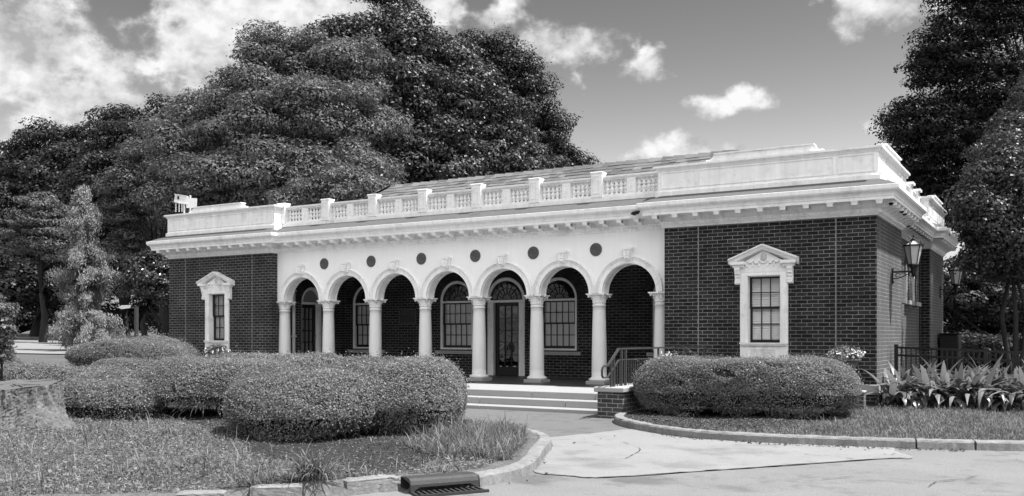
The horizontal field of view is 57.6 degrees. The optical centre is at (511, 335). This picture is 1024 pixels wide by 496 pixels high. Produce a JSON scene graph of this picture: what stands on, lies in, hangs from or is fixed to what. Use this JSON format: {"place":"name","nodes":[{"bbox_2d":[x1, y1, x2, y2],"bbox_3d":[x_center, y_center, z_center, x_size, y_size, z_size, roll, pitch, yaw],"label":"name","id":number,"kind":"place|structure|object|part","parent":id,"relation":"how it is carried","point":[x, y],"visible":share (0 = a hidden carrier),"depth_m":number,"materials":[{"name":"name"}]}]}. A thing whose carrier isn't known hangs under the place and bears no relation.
{"place":"outdoors","nodes":[
{"label":"outdoors","id":0,"kind":"place"},
{"bbox_2d":[7,336,76,353],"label":"street","id":1,"kind":"structure","parent":0,"point":[28,344],"depth_m":40.69,"materials":[{"name":"white concrete"}]},
{"bbox_2d":[118,305,138,336],"bbox_3d":[-14.831,-0.264,36.029,0.770,1.832,0.151,0,0,5],"label":"sign post","id":2,"kind":"object","parent":1,"relation":"on","point":[136,321],"visible":0.77,"depth_m":35.95,"materials":[{"name":"metal"}]},
{"bbox_2d":[34,475,464,495],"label":"curb","id":3,"kind":"structure","parent":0,"point":[332,488],"depth_m":8.42,"materials":[{"name":"grey concrete"}]},
{"bbox_2d":[0,359,538,495],"bbox_3d":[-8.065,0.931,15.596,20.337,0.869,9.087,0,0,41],"label":"lawn","id":4,"kind":"structure","parent":0,"point":[504,462],"depth_m":9.30,"materials":[{"name":"plant"}]},
{"bbox_2d":[1,344,20,367],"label":"shrub","id":5,"kind":"object","parent":4,"relation":"on","point":[12,360],"visible":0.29,"depth_m":17.52,"materials":[{"name":"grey plant"}]},
{"bbox_2d":[0,293,22,380],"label":"shrub","id":6,"kind":"object","parent":4,"relation":"on","point":[8,329],"visible":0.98,"depth_m":13.97,"materials":[{"name":"grey plant"}]},
{"bbox_2d":[0,379,84,432],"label":"tree stump","id":7,"kind":"object","parent":4,"relation":"on","point":[42,401],"visible":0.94,"depth_m":12.19,"materials":[{"name":"grey wood"}]},
{"bbox_2d":[0,360,136,383],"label":"hedge","id":8,"kind":"object","parent":4,"relation":"on","point":[25,371],"visible":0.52,"depth_m":16.73,"materials":[{"name":"grey plant"}]},
{"bbox_2d":[91,351,222,370],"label":"hedge","id":9,"kind":"object","parent":4,"relation":"on","point":[131,363],"visible":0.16,"depth_m":18.74,"materials":[{"name":"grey plant"}]},
{"bbox_2d":[202,459,291,486],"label":"grass tuft","id":10,"kind":"object","parent":4,"relation":"on","point":[254,477],"visible":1,"depth_m":8.30,"materials":[{"name":"plant"}]},
{"bbox_2d":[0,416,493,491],"bbox_3d":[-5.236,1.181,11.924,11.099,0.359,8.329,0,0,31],"label":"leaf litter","id":11,"kind":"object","parent":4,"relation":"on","point":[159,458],"visible":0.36,"depth_m":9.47,"materials":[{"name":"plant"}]},
{"bbox_2d":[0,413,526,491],"bbox_3d":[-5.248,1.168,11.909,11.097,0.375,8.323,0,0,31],"label":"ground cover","id":12,"kind":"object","parent":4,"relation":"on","point":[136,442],"visible":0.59,"depth_m":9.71,"materials":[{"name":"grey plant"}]},
{"bbox_2d":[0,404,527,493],"bbox_3d":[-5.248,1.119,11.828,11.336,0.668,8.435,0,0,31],"label":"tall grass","id":13,"kind":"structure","parent":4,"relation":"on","point":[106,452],"depth_m":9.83,"materials":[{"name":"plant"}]},
{"bbox_2d":[265,442,350,483],"bbox_3d":[-1.785,1.169,8.571,0.880,0.406,0.960,0,0,31],"label":"grass tuft","id":14,"kind":"object","parent":4,"relation":"on","point":[312,469],"visible":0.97,"depth_m":8.48,"materials":[{"name":"plant"}]},
{"bbox_2d":[153,402,471,471],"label":"mulch","id":15,"kind":"object","parent":4,"relation":"on","point":[342,445],"visible":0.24,"depth_m":10.91,"materials":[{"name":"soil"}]},
{"bbox_2d":[61,369,169,421],"bbox_3d":[-6.141,0.965,14.192,1.971,0.920,1.914,0,0,31],"label":"hedge","id":16,"kind":"object","parent":15,"relation":"on","point":[106,396],"visible":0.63,"depth_m":13.59,"materials":[{"name":"grey plant"}]},
{"bbox_2d":[123,350,311,415],"bbox_3d":[-4.620,0.771,14.808,3.110,1.076,2.092,0,0,-2],"label":"hedge","id":17,"kind":"object","parent":15,"relation":"on","point":[189,383],"visible":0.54,"depth_m":14.04,"materials":[{"name":"grey plant"}]},
{"bbox_2d":[215,357,377,442],"bbox_3d":[-2.721,0.863,12.319,2.218,1.148,2.528,0,0,-6],"label":"hedge","id":18,"kind":"object","parent":15,"relation":"on","point":[319,403],"visible":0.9,"depth_m":11.44,"materials":[{"name":"grey plant"}]},
{"bbox_2d":[324,347,471,435],"bbox_3d":[-1.684,0.808,13.205,2.275,1.281,3.035,0,0,-4],"label":"hedge","id":19,"kind":"object","parent":15,"relation":"on","point":[420,391],"visible":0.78,"depth_m":12.06,"materials":[{"name":"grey plant"}]},
{"bbox_2d":[387,407,536,459],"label":"tall grass","id":20,"kind":"structure","parent":4,"relation":"on","point":[502,446],"depth_m":10.83,"materials":[{"name":"plant"}]},
{"bbox_2d":[11,331,1003,449],"bbox_3d":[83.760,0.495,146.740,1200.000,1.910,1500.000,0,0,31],"label":"ground","id":21,"kind":"structure","parent":0,"point":[58,359],"depth_m":30.42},
{"bbox_2d":[0,191,71,341],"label":"dogwood tree","id":22,"kind":"object","parent":21,"relation":"on","point":[44,243],"visible":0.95,"depth_m":45.64,"materials":[{"name":"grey plant"}]},
{"bbox_2d":[0,116,100,336],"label":"maple tree","id":23,"kind":"object","parent":21,"relation":"on","point":[27,165],"visible":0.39,"depth_m":57.97,"materials":[{"name":"grey plant"}]},
{"bbox_2d":[0,203,168,333],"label":"shade tree","id":24,"kind":"object","parent":21,"relation":"on","point":[19,283],"visible":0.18,"depth_m":51.27,"materials":[{"name":"black plant"}]},
{"bbox_2d":[6,295,168,334],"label":"understory tree","id":25,"kind":"object","parent":21,"relation":"on","point":[26,320],"visible":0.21,"depth_m":59.70,"materials":[{"name":"grey plant"}]},
{"bbox_2d":[45,183,130,348],"bbox_3d":[-16.400,-2.493,35.895,3.084,6.820,3.227,0,0,-31],"label":"bald cypress","id":26,"kind":"object","parent":21,"relation":"on","point":[83,296],"visible":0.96,"depth_m":35.65,"materials":[{"name":"grey plant"}]},
{"bbox_2d":[53,90,178,337],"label":"maple tree","id":27,"kind":"object","parent":21,"relation":"on","point":[113,125],"visible":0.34,"depth_m":51.97,"materials":[{"name":"grey plant"}]},
{"bbox_2d":[62,333,199,366],"bbox_3d":[-9.762,0.435,24.103,3.393,1.125,2.326,0,0,5],"label":"hedge","id":28,"kind":"object","parent":21,"relation":"on","point":[160,345],"visible":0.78,"depth_m":23.25,"materials":[{"name":"grey plant"}]},
{"bbox_2d":[110,247,168,335],"bbox_3d":[-12.832,-1.111,33.018,2.542,4.232,1.917,0,0,-27],"label":"holly tree","id":29,"kind":"object","parent":21,"relation":"on","point":[146,276],"visible":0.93,"depth_m":32.69,"materials":[{"name":"grey plant"}]},
{"bbox_2d":[89,131,190,336],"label":"deciduous tree","id":30,"kind":"object","parent":21,"relation":"on","point":[130,176],"visible":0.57,"depth_m":44.65,"materials":[{"name":"grey plant"}]},
{"bbox_2d":[175,489,226,495],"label":"kerb stone","id":31,"kind":"object","parent":21,"relation":"on","point":[220,492],"visible":1,"depth_m":7.93,"materials":[{"name":"concrete"}]},
{"bbox_2d":[202,345,225,357],"bbox_3d":[-7.057,0.556,22.000,0.587,0.651,0.068,0,0,0],"label":"handrail","id":32,"kind":"object","parent":21,"relation":"on","point":[215,349],"visible":0.44,"depth_m":21.98,"materials":[{"name":"metal"}]},
{"bbox_2d":[204,343,230,356],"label":"flowering shrub","id":33,"kind":"object","parent":21,"relation":"on","point":[206,349],"visible":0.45,"depth_m":22.37,"materials":[{"name":"plant"}]},
{"bbox_2d":[194,345,347,371],"bbox_3d":[-4.565,0.811,17.384,3.705,1.260,2.005,0,0,0],"label":"hedge","id":34,"kind":"object","parent":21,"relation":"on","point":[316,359],"visible":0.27,"depth_m":16.99,"materials":[{"name":"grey plant"}]},
{"bbox_2d":[126,18,420,228],"bbox_3d":[-10.534,-6.746,41.219,12.943,15.438,8.758,0,0,-1],"label":"beech tree","id":35,"kind":"object","parent":21,"relation":"on","point":[278,112],"visible":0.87,"depth_m":39.59,"materials":[{"name":"grey plant"}]},
{"bbox_2d":[250,483,302,495],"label":"kerb stone","id":36,"kind":"object","parent":21,"relation":"on","point":[293,489],"visible":0.99,"depth_m":8.20,"materials":[{"name":"concrete"}]},
{"bbox_2d":[264,162,399,211],"bbox_3d":[-6.230,-2.478,32.947,4.998,7.388,2.701,0,0,16],"label":"beech tree","id":37,"kind":"object","parent":21,"relation":"on","point":[310,191],"visible":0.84,"depth_m":32.51,"materials":[{"name":"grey plant"}]},
{"bbox_2d":[339,474,400,489],"bbox_3d":[-1.281,1.404,8.697,0.637,0.186,0.225,0,0,-36],"label":"kerb stone","id":38,"kind":"object","parent":21,"relation":"on","point":[370,481],"visible":0.5,"depth_m":8.60,"materials":[{"name":"concrete"}]},
{"bbox_2d":[291,0,575,184],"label":"magnolia tree","id":39,"kind":"object","parent":21,"relation":"on","point":[494,138],"visible":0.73,"depth_m":44.66,"materials":[{"name":"grey plant"}]},
{"bbox_2d":[455,23,603,167],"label":"evergreen tree","id":40,"kind":"object","parent":21,"relation":"on","point":[522,73],"visible":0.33,"depth_m":52.15,"materials":[{"name":"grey plant"}]},
{"bbox_2d":[466,383,597,414],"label":"granite steps","id":41,"kind":"structure","parent":21,"relation":"on","point":[564,399],"depth_m":18.38,"materials":[{"name":"white stone"}]},
{"bbox_2d":[146,143,959,403],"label":"brick pavilion","id":42,"kind":"structure","parent":21,"relation":"on","point":[785,250],"depth_m":22.59,"materials":[{"name":"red brick"}]},
{"bbox_2d":[174,194,188,212],"bbox_3d":[-10.083,-3.961,28.387,0.410,0.710,0.195,0,0,0],"label":"rooftop sensor","id":43,"kind":"object","parent":42,"relation":"attached to","point":[180,199],"visible":0.91,"depth_m":28.33,"materials":[{"name":"metal"}]},
{"bbox_2d":[186,195,196,211],"bbox_3d":[-9.780,-3.941,28.549,0.316,0.770,0.378,0,0,-4],"label":"antenna panel","id":44,"kind":"object","parent":42,"relation":"on","point":[191,203],"visible":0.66,"depth_m":28.37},
{"bbox_2d":[196,272,234,355],"bbox_3d":[-8.560,-0.611,27.183,1.400,2.510,0.480,0,0,31],"label":"pediment window","id":45,"kind":"structure","parent":42,"relation":"in","point":[216,293],"depth_m":27.28,"materials":[{"name":"white paint"}]},
{"bbox_2d":[295,279,321,357],"bbox_3d":[-5.990,-0.296,27.514,0.246,2.800,1.420,0,0,31],"label":"arched door","id":46,"kind":"structure","parent":42,"relation":"in","point":[310,308],"depth_m":27.56,"materials":[{"name":"black paint"}]},
{"bbox_2d":[345,279,388,352],"bbox_3d":[-4.338,-0.653,28.223,1.680,2.345,0.310,0,0,31],"label":"arched window","id":47,"kind":"structure","parent":42,"relation":"in","point":[361,312],"depth_m":28.40,"materials":[{"name":"grey glass"}]},
{"bbox_2d":[399,309,415,322],"bbox_3d":[-3.060,-0.564,27.340,0.604,0.409,0.031,0,0,31],"label":"plaque","id":48,"kind":"object","parent":42,"relation":"attached to","point":[407,316],"visible":1,"depth_m":27.33,"materials":[{"name":"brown metal"}]},
{"bbox_2d":[432,272,472,353],"bbox_3d":[-1.541,-0.653,26.558,1.680,2.345,0.310,0,0,31],"label":"arched window","id":49,"kind":"structure","parent":42,"relation":"in","point":[456,311],"depth_m":26.62,"materials":[{"name":"white paint"}]},
{"bbox_2d":[487,270,527,375],"bbox_3d":[-0.120,-0.380,25.749,1.756,2.968,0.266,0,0,31],"label":"arched door","id":50,"kind":"structure","parent":42,"relation":"in","point":[504,292],"depth_m":25.78,"materials":[{"name":"black paint"}]},
{"bbox_2d":[526,309,530,322],"bbox_3d":[0.536,-0.536,25.198,0.330,0.360,0.030,0,0,31],"label":"plaque","id":51,"kind":"object","parent":42,"relation":"attached to","point":[528,315],"visible":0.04,"depth_m":25.24,"materials":[{"name":"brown metal"}]},
{"bbox_2d":[543,268,585,354],"bbox_3d":[1.268,-0.653,24.884,1.680,2.345,0.310,0,0,31],"label":"arched window","id":52,"kind":"structure","parent":42,"relation":"in","point":[560,308],"depth_m":24.86,"materials":[{"name":"white paint"}]},
{"bbox_2d":[642,275,655,355],"bbox_3d":[4.065,-0.653,23.219,1.680,2.345,0.310,0,0,31],"label":"arched window","id":53,"kind":"structure","parent":42,"relation":"in","point":[649,288],"depth_m":23.44,"materials":[{"name":"black glass"}]},
{"bbox_2d":[728,244,798,361],"bbox_3d":[5.161,-0.611,19.010,1.400,2.510,0.480,0,0,31],"label":"pediment window","id":54,"kind":"structure","parent":42,"relation":"in","point":[763,279],"depth_m":19.06,"materials":[{"name":"white paint"}]},
{"bbox_2d":[892,232,924,283],"bbox_3d":[8.179,-1.599,19.205,0.640,1.065,0.391,0,0,14],"label":"wall lantern","id":55,"kind":"object","parent":42,"relation":"attached to","point":[913,248],"depth_m":19.12,"materials":[{"name":"metal"}]},
{"bbox_2d":[904,256,914,304],"bbox_3d":[9.655,-1.376,22.805,0.270,1.240,1.040,0,0,31],"label":"narrow arched window","id":56,"kind":"structure","parent":42,"relation":"in","point":[909,302],"depth_m":22.98,"materials":[{"name":"white paint"}]},
{"bbox_2d":[911,269,920,306],"bbox_3d":[10.295,-1.376,23.879,0.270,1.240,1.040,0,0,31],"label":"narrow arched window","id":57,"kind":"structure","parent":42,"relation":"in","point":[917,304],"depth_m":24.08,"materials":[{"name":"white paint"}]},
{"bbox_2d":[940,262,962,297],"bbox_3d":[12.539,-1.599,26.525,0.640,1.065,0.391,0,0,14],"label":"wall lantern","id":58,"kind":"object","parent":42,"relation":"attached to","point":[955,279],"depth_m":26.45,"materials":[{"name":"metal"}]},
{"bbox_2d":[594,383,647,417],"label":"brick pier","id":59,"kind":"structure","parent":21,"relation":"on","point":[612,401],"depth_m":16.30,"materials":[{"name":"brick"}]},
{"bbox_2d":[601,347,701,386],"bbox_3d":[2.908,0.680,17.186,1.149,0.927,3.483,0,0,31],"label":"handrail","id":60,"kind":"object","parent":59,"relation":"on","point":[612,374],"visible":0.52,"depth_m":16.67,"materials":[{"name":"metal"}]},
{"bbox_2d":[614,412,1023,450],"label":"bed kerb","id":61,"kind":"structure","parent":21,"relation":"on","point":[620,419],"depth_m":12.22,"materials":[{"name":"concrete"}]},
{"bbox_2d":[624,373,1023,442],"bbox_3d":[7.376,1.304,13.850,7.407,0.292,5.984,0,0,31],"label":"grass","id":62,"kind":"structure","parent":21,"relation":"on","point":[920,420],"depth_m":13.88,"materials":[{"name":"plant"}]},
{"bbox_2d":[683,346,720,356],"bbox_3d":[4.250,0.784,19.046,1.545,1.120,0.113,0,0,31],"label":"handrail","id":63,"kind":"object","parent":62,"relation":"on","point":[704,351],"visible":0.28,"depth_m":19.25,"materials":[{"name":"metal"}]},
{"bbox_2d":[625,406,858,433],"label":"leaf litter","id":64,"kind":"object","parent":62,"relation":"on","point":[716,417],"visible":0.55,"depth_m":14.84,"materials":[{"name":"plant"}]},
{"bbox_2d":[627,349,866,418],"bbox_3d":[3.974,0.818,15.982,4.022,1.228,2.019,0,0,17],"label":"hedge","id":65,"kind":"object","parent":62,"relation":"on","point":[803,383],"visible":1,"depth_m":15.31,"materials":[{"name":"grey plant"}]},
{"bbox_2d":[804,411,858,431],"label":"grass tuft","id":66,"kind":"object","parent":62,"relation":"on","point":[834,423],"visible":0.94,"depth_m":13.17,"materials":[{"name":"plant"}]},
{"bbox_2d":[864,354,1023,411],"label":"broad leaved plants","id":67,"kind":"object","parent":62,"relation":"on","point":[962,388],"visible":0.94,"depth_m":16.92,"materials":[{"name":"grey plant"}]},
{"bbox_2d":[939,333,961,376],"bbox_3d":[12.465,0.634,26.456,0.520,1.420,0.950,0,0,31],"label":"utility cabinet","id":68,"kind":"object","parent":62,"relation":"on","point":[950,340],"visible":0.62,"depth_m":26.09,"materials":[{"name":"black metal"}]},
{"bbox_3d":[12.665,0.634,26.337,0.015,1.220,0.750,0,0,31],"label":"door","id":69,"kind":"part","parent":68,"relation":"part of","materials":[{"name":"black metal"}]},
{"bbox_2d":[894,344,1023,378],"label":"iron fence","id":70,"kind":"object","parent":62,"relation":"on","point":[985,351],"visible":0.54,"depth_m":18.58,"materials":[{"name":"black metal"}]},
{"bbox_2d":[934,70,1023,375],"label":"crape myrtle tree","id":71,"kind":"object","parent":62,"relation":"on","point":[988,224],"visible":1,"depth_m":20.66,"materials":[{"name":"grey plant"}]},
{"bbox_2d":[844,390,866,408],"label":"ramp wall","id":72,"kind":"structure","parent":21,"relation":"on","point":[862,397],"depth_m":16.91,"materials":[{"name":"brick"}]},
{"bbox_2d":[827,344,865,368],"bbox_3d":[6.150,0.351,17.096,0.678,0.503,0.692,0,0,31],"label":"flower pot","id":73,"kind":"object","parent":72,"relation":"on","point":[853,354],"visible":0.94,"depth_m":16.92,"materials":[{"name":"ceramic"}]},
{"bbox_2d":[863,0,1023,236],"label":"zelkova tree","id":74,"kind":"object","parent":21,"relation":"on","point":[967,44],"visible":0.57,"depth_m":28.63,"materials":[{"name":"grey plant"}]},
{"bbox_2d":[943,254,1023,373],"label":"understory tree","id":75,"kind":"object","parent":21,"relation":"on","point":[980,303],"visible":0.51,"depth_m":39.06,"materials":[{"name":"black plant"}]},
{"bbox_2d":[0,0,1023,331],"label":"sky","id":76,"kind":"structure","parent":0,"point":[649,79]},
{"bbox_2d":[461,408,629,436],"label":"path","id":77,"kind":"structure","parent":0,"point":[552,424],"depth_m":15.81,"materials":[{"name":"concrete"}]},
{"bbox_2d":[354,433,1023,495],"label":"road","id":78,"kind":"structure","parent":0,"point":[995,477],"depth_m":9.23,"materials":[{"name":"concrete"}]},
{"bbox_2d":[401,471,488,495],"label":"storm drain","id":79,"kind":"object","parent":78,"relation":"on","point":[413,483],"visible":0.98,"depth_m":8.63,"materials":[{"name":"metal"}]},
{"bbox_2d":[467,428,551,486],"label":"island kerb","id":80,"kind":"structure","parent":78,"relation":"on","point":[529,462],"depth_m":9.60,"materials":[{"name":"concrete"}]},
{"bbox_2d":[624,442,1021,484],"bbox_3d":[3.324,1.431,11.536,6.644,0.001,9.272,0,0,-2],"label":"pavement crack","id":81,"kind":"object","parent":78,"relation":"on","point":[863,476],"visible":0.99,"depth_m":9.43,"materials":[{"name":"concrete"}]},
{"bbox_2d":[534,429,911,476],"bbox_3d":[2.178,1.437,11.398,4.809,0.001,4.851,0,0,31],"label":"concrete apron","id":82,"kind":"object","parent":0,"point":[593,454],"visible":0.98,"depth_m":11.26,"materials":[{"name":"grey concrete"}]},
{"bbox_2d":[541,457,902,476],"bbox_3d":[2.533,1.433,10.143,4.628,0.001,0.523,0,0,-15],"label":"pavement seam","id":83,"kind":"object","parent":82,"relation":"on","point":[746,467],"visible":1,"depth_m":10.15,"materials":[{"name":"concrete"}]},
{"bbox_2d":[666,435,963,451],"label":"leaf litter","id":84,"kind":"object","parent":82,"relation":"on","point":[832,446],"visible":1,"depth_m":12.06,"materials":[{"name":"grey plant"}]}
]}

